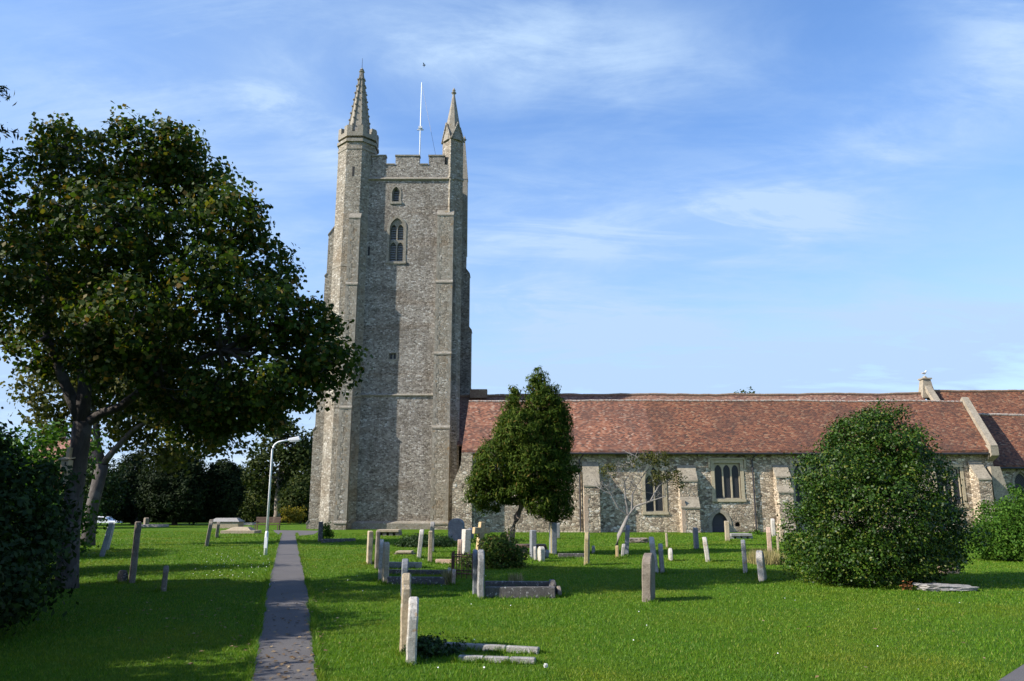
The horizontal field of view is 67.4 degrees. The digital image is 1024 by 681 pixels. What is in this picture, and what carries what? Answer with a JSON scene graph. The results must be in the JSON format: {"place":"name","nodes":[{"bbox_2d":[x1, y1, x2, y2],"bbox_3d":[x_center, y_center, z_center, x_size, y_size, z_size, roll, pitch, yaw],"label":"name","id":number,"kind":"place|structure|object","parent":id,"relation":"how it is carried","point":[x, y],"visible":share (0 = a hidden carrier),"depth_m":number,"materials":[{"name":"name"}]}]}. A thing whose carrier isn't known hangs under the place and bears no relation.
{"place":"outdoors","nodes":[
{"label":"outdoors","id":0,"kind":"place"},
{"bbox_2d":[251,535,316,680],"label":"path","id":1,"kind":"structure","parent":0,"point":[287,570],"depth_m":11.61,"materials":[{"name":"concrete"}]},
{"bbox_2d":[76,558,984,678],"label":"fallen leaves","id":2,"kind":"object","parent":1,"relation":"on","point":[292,656],"visible":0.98,"depth_m":9.69,"materials":[{"name":"brown plant"}]},
{"bbox_2d":[273,530,317,535],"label":"cross path","id":3,"kind":"structure","parent":0,"point":[291,532],"depth_m":52.53,"materials":[{"name":"concrete"}]},
{"bbox_2d":[0,523,1023,680],"bbox_3d":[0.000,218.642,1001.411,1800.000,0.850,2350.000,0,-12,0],"label":"ground","id":4,"kind":"structure","parent":0,"point":[180,527],"depth_m":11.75,"materials":[{"name":"plant"}]},
{"bbox_2d":[0,85,19,142],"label":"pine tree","id":5,"kind":"object","parent":4,"relation":"on","point":[2,127],"visible":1,"depth_m":15.56,"materials":[{"name":"green plant"}]},
{"bbox_2d":[0,406,90,634],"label":"laurel bush","id":6,"kind":"object","parent":4,"relation":"on","point":[19,590],"visible":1,"depth_m":11.32,"materials":[{"name":"green plant"}]},
{"bbox_2d":[0,419,109,565],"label":"laurel bush","id":7,"kind":"object","parent":4,"relation":"on","point":[47,439],"visible":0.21,"depth_m":21.90,"materials":[{"name":"green plant"}]},
{"bbox_2d":[39,427,96,498],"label":"house","id":8,"kind":"structure","parent":4,"relation":"on","point":[69,440],"depth_m":74.18,"materials":[{"name":"red brick"}]},
{"bbox_2d":[60,453,135,522],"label":"yew tree","id":9,"kind":"object","parent":4,"relation":"on","point":[112,479],"visible":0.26,"depth_m":64.80,"materials":[{"name":"green plant"}]},
{"bbox_2d":[99,522,113,556],"bbox_3d":[-14.654,7.219,27.728,0.364,1.263,0.599,6,-14,-26],"label":"headstone","id":10,"kind":"object","parent":4,"relation":"on","point":[106,540],"visible":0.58,"depth_m":27.48,"materials":[{"name":"grey stone"}]},
{"bbox_2d":[97,516,122,522],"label":"parked car","id":11,"kind":"object","parent":4,"relation":"on","point":[111,520],"visible":0.09,"depth_m":91.74,"materials":[{"name":"paint"}]},
{"bbox_2d":[106,523,114,549],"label":"headstone","id":12,"kind":"object","parent":4,"relation":"on","point":[110,539],"visible":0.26,"depth_m":31.76,"materials":[{"name":"stone"}]},
{"bbox_2d":[117,570,127,582],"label":"headstone","id":13,"kind":"object","parent":4,"relation":"on","point":[122,575],"visible":0.65,"depth_m":18.01,"materials":[{"name":"stone"}]},
{"bbox_2d":[107,450,149,523],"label":"yew tree","id":14,"kind":"object","parent":4,"relation":"on","point":[127,514],"visible":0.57,"depth_m":77.21,"materials":[{"name":"green plant"}]},
{"bbox_2d":[128,521,141,582],"bbox_3d":[-8.995,5.075,18.321,0.157,1.478,0.627,6,-14,-27],"label":"headstone","id":15,"kind":"object","parent":4,"relation":"on","point":[135,551],"visible":0.81,"depth_m":18.07,"materials":[{"name":"grey stone"}]},
{"bbox_2d":[0,272,293,545],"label":"sycamore tree","id":16,"kind":"object","parent":4,"relation":"on","point":[129,432],"visible":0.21,"depth_m":35.89,"materials":[{"name":"green plant"}]},
{"bbox_2d":[142,525,168,526],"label":"ledger tomb","id":17,"kind":"object","parent":4,"relation":"on","point":[155,525],"visible":0.44,"depth_m":67.17,"materials":[{"name":"grey stone"}]},
{"bbox_2d":[161,566,168,590],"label":"headstone","id":18,"kind":"object","parent":4,"relation":"on","point":[164,578],"visible":0.68,"depth_m":16.17,"materials":[{"name":"grey stone"}]},
{"bbox_2d":[128,445,213,524],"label":"yew tree","id":19,"kind":"object","parent":4,"relation":"on","point":[166,498],"visible":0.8,"depth_m":72.80,"materials":[{"name":"green plant"}]},
{"bbox_2d":[0,101,372,589],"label":"sycamore tree","id":20,"kind":"object","parent":4,"relation":"on","point":[41,279],"visible":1,"depth_m":16.52,"materials":[{"name":"green plant"}]},
{"bbox_2d":[58,447,75,483],"bbox_3d":[-9.893,2.791,17.051,0.240,0.830,0.270,0,-12,0],"label":"nest box","id":21,"kind":"object","parent":20,"relation":"attached to","point":[67,460],"visible":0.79,"depth_m":17.02,"materials":[{"name":"grey wood"}]},
{"bbox_2d":[99,458,309,522],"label":"tree belt","id":22,"kind":"object","parent":4,"relation":"on","point":[202,520],"visible":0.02,"depth_m":104.27,"materials":[{"name":"plant"}]},
{"bbox_2d":[205,519,212,545],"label":"headstone","id":23,"kind":"object","parent":4,"relation":"on","point":[209,532],"visible":0.82,"depth_m":34.43,"materials":[{"name":"grey stone"}]},
{"bbox_2d":[215,522,219,537],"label":"headstone","id":24,"kind":"object","parent":4,"relation":"on","point":[217,529],"visible":0.8,"depth_m":43.65,"materials":[{"name":"grey stone"}]},
{"bbox_2d":[200,459,247,519],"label":"yew tree","id":25,"kind":"object","parent":4,"relation":"on","point":[225,498],"visible":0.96,"depth_m":75.43,"materials":[{"name":"green plant"}]},
{"bbox_2d":[212,518,243,527],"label":"chest tomb","id":26,"kind":"object","parent":4,"relation":"on","point":[230,522],"visible":0.68,"depth_m":63.29,"materials":[{"name":"beige stone"}]},
{"bbox_2d":[220,527,261,533],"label":"chest tomb","id":27,"kind":"object","parent":4,"relation":"on","point":[238,530],"visible":0.78,"depth_m":50.56,"materials":[{"name":"beige stone"}]},
{"bbox_2d":[237,490,273,522],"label":"bush","id":28,"kind":"object","parent":4,"relation":"on","point":[250,510],"visible":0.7,"depth_m":88.95,"materials":[{"name":"green plant"}]},
{"bbox_2d":[254,517,280,529],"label":"bench","id":29,"kind":"object","parent":4,"relation":"on","point":[271,520],"visible":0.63,"depth_m":58.17,"materials":[{"name":"brown wood"}]},
{"bbox_2d":[239,417,312,516],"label":"oak tree","id":30,"kind":"object","parent":4,"relation":"on","point":[293,456],"visible":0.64,"depth_m":86.00,"materials":[{"name":"green plant"}]},
{"bbox_2d":[264,436,300,554],"bbox_3d":[-8.574,5.796,28.724,1.134,4.404,0.171,0,-12,0],"label":"street lamp","id":31,"kind":"object","parent":4,"relation":"on","point":[296,439],"visible":0.96,"depth_m":28.74,"materials":[{"name":"metal"}]},
{"bbox_2d":[274,464,310,522],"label":"bush","id":32,"kind":"object","parent":4,"relation":"on","point":[298,496],"visible":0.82,"depth_m":81.73,"materials":[{"name":"green plant"}]},
{"bbox_2d":[279,505,306,523],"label":"bush","id":33,"kind":"object","parent":4,"relation":"on","point":[293,516],"visible":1,"depth_m":79.59,"materials":[{"name":"green plant"}]},
{"bbox_2d":[318,522,322,541],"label":"headstone","id":34,"kind":"object","parent":4,"relation":"on","point":[320,531],"visible":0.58,"depth_m":38.48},
{"bbox_2d":[317,521,334,538],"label":"shrub","id":35,"kind":"object","parent":4,"relation":"on","point":[327,532],"visible":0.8,"depth_m":40.30,"materials":[{"name":"green plant"}]},
{"bbox_2d":[321,538,355,542],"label":"grave kerb","id":36,"kind":"structure","parent":4,"relation":"on","point":[338,540],"depth_m":38.30,"materials":[{"name":"stone"}]},
{"bbox_2d":[366,531,372,564],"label":"headstone","id":37,"kind":"object","parent":4,"relation":"on","point":[369,546],"visible":0.78,"depth_m":23.80,"materials":[{"name":"beige stone"}]},
{"bbox_2d":[374,531,379,568],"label":"headstone","id":38,"kind":"object","parent":4,"relation":"on","point":[377,543],"visible":0.69,"depth_m":21.89,"materials":[{"name":"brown stone"}]},
{"bbox_2d":[378,539,383,578],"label":"headstone","id":39,"kind":"object","parent":4,"relation":"on","point":[380,559],"visible":0.6,"depth_m":18.61,"materials":[{"name":"stone"}]},
{"bbox_2d":[382,542,389,581],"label":"headstone","id":40,"kind":"object","parent":4,"relation":"on","point":[385,561],"visible":0.73,"depth_m":17.82,"materials":[{"name":"grey stone"}]},
{"bbox_2d":[377,529,401,535],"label":"ledger tomb","id":41,"kind":"object","parent":4,"relation":"on","point":[389,532],"visible":0.71,"depth_m":46.82,"materials":[{"name":"beige stone"}]},
{"bbox_2d":[400,559,408,595],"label":"headstone","id":42,"kind":"object","parent":4,"relation":"on","point":[405,563],"visible":0.54,"depth_m":15.03,"materials":[{"name":"grey stone"}]},
{"bbox_2d":[394,550,415,554],"bbox_3d":[-4.032,7.994,28.869,0.756,0.170,0.700,0,-12,0],"label":"ledger stone","id":43,"kind":"object","parent":4,"relation":"on","point":[402,552],"visible":0.76,"depth_m":28.55,"materials":[{"name":"beige stone"}]},
{"bbox_2d":[399,573,410,651],"bbox_3d":[-1.336,3.435,9.614,0.130,1.007,0.607,2,-12,-7],"label":"headstone","id":44,"kind":"object","parent":4,"relation":"on","point":[406,588],"visible":0.65,"depth_m":9.36,"materials":[{"name":"beige stone"}]},
{"bbox_2d":[389,562,421,568],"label":"grave kerb","id":45,"kind":"structure","parent":4,"relation":"on","point":[411,564],"depth_m":22.25,"materials":[{"name":"grey stone"}]},
{"bbox_2d":[406,597,418,663],"bbox_3d":[-1.174,3.427,9.048,0.137,0.783,0.630,1,-12,-6],"label":"headstone","id":46,"kind":"object","parent":4,"relation":"on","point":[412,631],"visible":0.76,"depth_m":8.77,"materials":[{"name":"stone"}]},
{"bbox_2d":[387,569,447,584],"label":"grave kerb","id":47,"kind":"structure","parent":4,"relation":"on","point":[427,580],"depth_m":17.64,"materials":[{"name":"stone"}]},
{"bbox_2d":[417,529,423,557],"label":"headstone","id":48,"kind":"object","parent":4,"relation":"on","point":[420,542],"visible":0.8,"depth_m":26.51,"materials":[{"name":"stone"}]},
{"bbox_2d":[391,532,457,547],"bbox_3d":[-3.847,8.927,34.445,3.166,0.720,3.000,0,-12,0],"label":"bush","id":49,"kind":"object","parent":4,"relation":"on","point":[412,541],"visible":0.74,"depth_m":33.87,"materials":[{"name":"green plant"}]},
{"bbox_2d":[428,531,432,560],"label":"headstone","id":50,"kind":"object","parent":4,"relation":"on","point":[430,540],"visible":0.74,"depth_m":24.51,"materials":[{"name":"beige stone"}]},
{"bbox_2d":[430,522,434,552],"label":"headstone","id":51,"kind":"object","parent":4,"relation":"on","point":[432,526],"visible":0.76,"depth_m":30.00,"materials":[{"name":"grey stone"}]},
{"bbox_2d":[401,631,473,658],"bbox_3d":[-0.907,3.777,9.644,0.828,0.337,1.499,0,-12,0],"label":"ivy clump","id":52,"kind":"object","parent":4,"relation":"on","point":[428,645],"visible":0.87,"depth_m":9.19,"materials":[{"name":"green plant"}]},
{"bbox_2d":[435,559,455,563],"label":"grave kerb","id":53,"kind":"structure","parent":4,"relation":"on","point":[444,560],"depth_m":24.11,"materials":[{"name":"stone"}]},
{"bbox_2d":[440,568,454,584],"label":"dry grass","id":54,"kind":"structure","parent":4,"relation":"on","point":[448,576],"depth_m":17.64,"materials":[{"name":"plant"}]},
{"bbox_2d":[452,569,455,583],"bbox_3d":[-1.344,5.478,17.673,0.095,0.418,0.310,1,-12,-5],"label":"footstone","id":55,"kind":"object","parent":4,"relation":"on","point":[453,575],"visible":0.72,"depth_m":17.54,"materials":[{"name":"stone"}]},
{"bbox_2d":[448,518,464,540],"bbox_3d":[-2.812,9.631,38.851,0.853,1.246,0.223,-5,-13,23],"label":"headstone","id":56,"kind":"object","parent":4,"relation":"on","point":[456,526],"visible":0.77,"depth_m":38.78,"materials":[{"name":"grey stone"}]},
{"bbox_2d":[457,539,461,562],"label":"headstone","id":57,"kind":"object","parent":4,"relation":"on","point":[460,545],"visible":0.56,"depth_m":23.78,"materials":[{"name":"stone"}]},
{"bbox_2d":[451,550,472,578],"bbox_3d":[-1.252,5.704,19.575,0.551,0.620,1.156,0,-12,0],"label":"iron railing","id":58,"kind":"object","parent":4,"relation":"on","point":[453,554],"visible":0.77,"depth_m":19.24,"materials":[{"name":"metal"}]},
{"bbox_2d":[462,529,470,553],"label":"headstone","id":59,"kind":"object","parent":4,"relation":"on","point":[466,540],"visible":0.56,"depth_m":28.39,"materials":[{"name":"stone"}]},
{"bbox_2d":[472,549,476,593],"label":"headstone","id":60,"kind":"object","parent":4,"relation":"on","point":[474,590],"visible":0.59,"depth_m":15.42,"materials":[{"name":"grey stone"}]},
{"bbox_2d":[467,522,489,564],"bbox_3d":[-0.991,6.160,23.168,0.636,1.345,0.507,8,-14,-31],"label":"stone cross","id":61,"kind":"object","parent":4,"relation":"on","point":[481,530],"visible":0.52,"depth_m":23.14,"materials":[{"name":"stone"}]},
{"bbox_2d":[477,549,484,598],"bbox_3d":[-0.630,4.665,15.272,0.140,0.993,0.606,1,-12,-5],"label":"headstone","id":62,"kind":"object","parent":4,"relation":"on","point":[480,569],"visible":0.77,"depth_m":15.01,"materials":[{"name":"grey stone"}]},
{"bbox_2d":[448,528,532,568],"bbox_3d":[-0.626,6.185,22.567,2.523,1.312,1.447,0,-12,0],"label":"leafy bush","id":63,"kind":"object","parent":4,"relation":"on","point":[496,557],"visible":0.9,"depth_m":22.30,"materials":[{"name":"green plant"}]},
{"bbox_2d":[444,642,539,663],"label":"grave kerb","id":64,"kind":"structure","parent":4,"relation":"on","point":[528,649],"depth_m":9.35,"materials":[{"name":"grey stone"}]},
{"bbox_2d":[485,579,555,597],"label":"grave kerb","id":65,"kind":"structure","parent":4,"relation":"on","point":[522,589],"depth_m":15.03,"materials":[{"name":"stone"}]},
{"bbox_2d":[460,365,582,543],"bbox_3d":[0.365,4.541,29.406,4.647,7.288,4.015,0,-12,0],"label":"tree","id":66,"kind":"object","parent":4,"relation":"on","point":[535,438],"visible":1,"depth_m":28.80,"materials":[{"name":"green plant"}]},
{"bbox_2d":[516,544,547,552],"bbox_3d":[0.659,8.101,29.814,1.400,0.360,1.000,0,-12,0],"label":"table tomb","id":67,"kind":"object","parent":4,"relation":"on","point":[538,545],"visible":0.35,"depth_m":29.38,"materials":[{"name":"grey stone"}]},
{"bbox_2d":[530,530,536,558],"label":"headstone","id":68,"kind":"object","parent":4,"relation":"on","point":[532,538],"visible":0.56,"depth_m":26.11,"materials":[{"name":"grey stone"}]},
{"bbox_2d":[537,546,544,561],"bbox_3d":[0.953,6.981,24.966,0.173,0.561,0.306,4,-13,-18],"label":"footstone","id":69,"kind":"object","parent":4,"relation":"on","point":[541,553],"visible":0.78,"depth_m":24.86,"materials":[{"name":"stone"}]},
{"bbox_2d":[549,522,556,554],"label":"headstone","id":70,"kind":"object","parent":4,"relation":"on","point":[554,538],"visible":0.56,"depth_m":28.41,"materials":[{"name":"grey stone"}]},
{"bbox_2d":[556,586,561,594],"bbox_3d":[0.928,5.053,15.370,0.098,0.275,0.350,1,-12,-7],"label":"footstone","id":71,"kind":"object","parent":4,"relation":"on","point":[558,590],"visible":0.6,"depth_m":15.25,"materials":[{"name":"grey stone"}]},
{"bbox_2d":[558,553,583,556],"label":"grave kerb","id":72,"kind":"structure","parent":4,"relation":"on","point":[569,554],"depth_m":27.02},
{"bbox_2d":[584,532,589,563],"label":"headstone","id":73,"kind":"object","parent":4,"relation":"on","point":[587,548],"visible":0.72,"depth_m":23.45,"materials":[{"name":"yellow stone"}]},
{"bbox_2d":[625,525,629,553],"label":"headstone","id":74,"kind":"object","parent":4,"relation":"on","point":[627,531],"visible":0.8,"depth_m":28.37,"materials":[{"name":"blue stone"}]},
{"bbox_2d":[629,537,648,542],"bbox_3d":[6.211,9.871,37.922,1.103,0.265,0.945,0,-12,0],"label":"stone","id":75,"kind":"object","parent":4,"relation":"on","point":[638,540],"visible":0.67,"depth_m":37.54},
{"bbox_2d":[590,442,688,545],"bbox_3d":[5.804,6.980,34.742,4.433,4.782,1.470,0,-12,0],"label":"bare tree","id":76,"kind":"object","parent":4,"relation":"on","point":[660,475],"visible":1,"depth_m":34.83,"materials":[{"name":"grey plant"}]},
{"bbox_2d":[642,553,654,601],"bbox_3d":[2.625,4.570,14.740,0.205,0.953,0.631,-4,-13,17],"label":"headstone","id":77,"kind":"object","parent":4,"relation":"on","point":[648,576],"visible":0.77,"depth_m":14.48,"materials":[{"name":"grey stone"}]},
{"bbox_2d":[649,537,658,572],"bbox_3d":[3.833,5.829,20.738,0.250,1.026,0.560,-2,-12,9],"label":"headstone","id":78,"kind":"object","parent":4,"relation":"on","point":[652,545],"visible":0.57,"depth_m":20.52,"materials":[{"name":"stone"}]},
{"bbox_2d":[658,544,664,572],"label":"headstone","id":79,"kind":"object","parent":4,"relation":"on","point":[661,558],"visible":0.73,"depth_m":20.47,"materials":[{"name":"grey stone"}]},
{"bbox_2d":[306,58,1023,532],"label":"church","id":80,"kind":"structure","parent":4,"relation":"on","point":[404,434],"depth_m":60.95,"materials":[{"name":"stone"}]},
{"bbox_2d":[388,352,397,359],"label":"small window","id":81,"kind":"structure","parent":80,"relation":"in","point":[393,356],"depth_m":63.18,"materials":[{"name":"stone"}]},
{"bbox_2d":[389,185,401,203],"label":"small window","id":82,"kind":"structure","parent":80,"relation":"in","point":[397,199],"depth_m":66.23,"materials":[{"name":"stone"}]},
{"bbox_2d":[385,216,406,263],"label":"belfry window","id":83,"kind":"structure","parent":80,"relation":"in","point":[396,222],"depth_m":65.41,"materials":[{"name":"stone"}]},
{"bbox_2d":[417,82,435,154],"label":"flagpole","id":84,"kind":"object","parent":80,"relation":"on","point":[420,127],"visible":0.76,"depth_m":71.72,"materials":[{"name":"metal"}]},
{"bbox_2d":[642,461,668,514],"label":"window","id":85,"kind":"structure","parent":80,"relation":"in","point":[657,507],"depth_m":54.03,"materials":[{"name":"stone"}]},
{"bbox_2d":[708,509,731,531],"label":"door","id":86,"kind":"structure","parent":80,"relation":"in","point":[716,519],"depth_m":53.64,"materials":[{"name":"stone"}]},
{"bbox_2d":[708,458,745,501],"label":"window","id":87,"kind":"structure","parent":80,"relation":"in","point":[727,474],"depth_m":54.28,"materials":[{"name":"stone"}]},
{"bbox_2d":[790,460,822,505],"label":"window","id":88,"kind":"structure","parent":80,"relation":"in","point":[797,498],"depth_m":54.21,"materials":[{"name":"stone"}]},
{"bbox_2d":[931,464,968,507],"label":"window","id":89,"kind":"structure","parent":80,"relation":"in","point":[959,494],"depth_m":54.18,"materials":[{"name":"stone"}]},
{"bbox_2d":[1012,469,1023,498],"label":"window","id":90,"kind":"structure","parent":80,"relation":"in","point":[1018,478],"depth_m":55.25,"materials":[{"name":"stone"}]},
{"bbox_2d":[668,548,672,560],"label":"headstone","id":91,"kind":"object","parent":4,"relation":"on","point":[670,553],"visible":0.8,"depth_m":25.24,"materials":[{"name":"stone"}]},
{"bbox_2d":[693,528,698,549],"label":"headstone","id":92,"kind":"object","parent":4,"relation":"on","point":[695,538],"visible":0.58,"depth_m":31.70,"materials":[{"name":"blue stone"}]},
{"bbox_2d":[702,537,709,561],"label":"headstone","id":93,"kind":"object","parent":4,"relation":"on","point":[706,550],"visible":0.74,"depth_m":24.87,"materials":[{"name":"stone"}]},
{"bbox_2d":[724,521,729,540],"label":"headstone","id":94,"kind":"object","parent":4,"relation":"on","point":[727,530],"visible":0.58,"depth_m":39.41,"materials":[{"name":"beige stone"}]},
{"bbox_2d":[730,533,752,538],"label":"ledger stone","id":95,"kind":"object","parent":4,"relation":"on","point":[741,535],"visible":0.66,"depth_m":42.50,"materials":[{"name":"stone"}]},
{"bbox_2d":[741,540,747,572],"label":"headstone","id":96,"kind":"object","parent":4,"relation":"on","point":[744,557],"visible":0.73,"depth_m":20.74,"materials":[{"name":"stone"}]},
{"bbox_2d":[749,529,765,534],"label":"shrub","id":97,"kind":"object","parent":4,"relation":"on","point":[758,531],"visible":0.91,"depth_m":48.80,"materials":[{"name":"green plant"}]},
{"bbox_2d":[756,550,766,581],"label":"headstone","id":98,"kind":"object","parent":4,"relation":"on","point":[761,567],"visible":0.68,"depth_m":18.41,"materials":[{"name":"stone"}]},
{"bbox_2d":[766,527,771,551],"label":"headstone","id":99,"kind":"object","parent":4,"relation":"on","point":[769,537],"visible":0.81,"depth_m":28.38,"materials":[{"name":"stone"}]},
{"bbox_2d":[770,518,775,535],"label":"headstone","id":100,"kind":"object","parent":4,"relation":"on","point":[772,524],"visible":0.79,"depth_m":46.17,"materials":[{"name":"stone"}]},
{"bbox_2d":[772,397,993,587],"bbox_3d":[8.769,3.569,18.391,4.817,4.469,4.387,0,-12,0],"label":"holly bush","id":101,"kind":"object","parent":4,"relation":"on","point":[906,551],"visible":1,"depth_m":17.52,"materials":[{"name":"green plant"}]},
{"bbox_2d":[899,580,912,589],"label":"flowers","id":102,"kind":"object","parent":4,"relation":"on","point":[908,586],"visible":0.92,"depth_m":16.44,"materials":[{"name":"orange plant"}]},
{"bbox_2d":[913,583,978,591],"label":"fallen slab","id":103,"kind":"structure","parent":4,"relation":"on","point":[933,587],"depth_m":16.16,"materials":[{"name":"grey stone"}]},
{"bbox_2d":[960,483,1023,561],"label":"round shrub","id":104,"kind":"object","parent":4,"relation":"on","point":[1007,542],"visible":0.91,"depth_m":25.22,"materials":[{"name":"green plant"}]},
{"bbox_2d":[0,0,1023,474],"label":"sky","id":105,"kind":"structure","parent":0,"point":[665,196],"materials":[{"name":"blue"}]},
{"bbox_2d":[508,572,524,580],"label":"dry grass","id":106,"kind":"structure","parent":0,"point":[514,577],"depth_m":18.09,"materials":[{"name":"plant"}]},
{"bbox_2d":[746,548,786,564],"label":"dry grass","id":107,"kind":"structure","parent":0,"point":[770,557],"depth_m":23.70,"materials":[{"name":"plant"}]},
{"bbox_2d":[998,664,1023,680],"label":"side path","id":108,"kind":"structure","parent":0,"point":[1017,674],"depth_m":8.06,"materials":[{"name":"concrete"}]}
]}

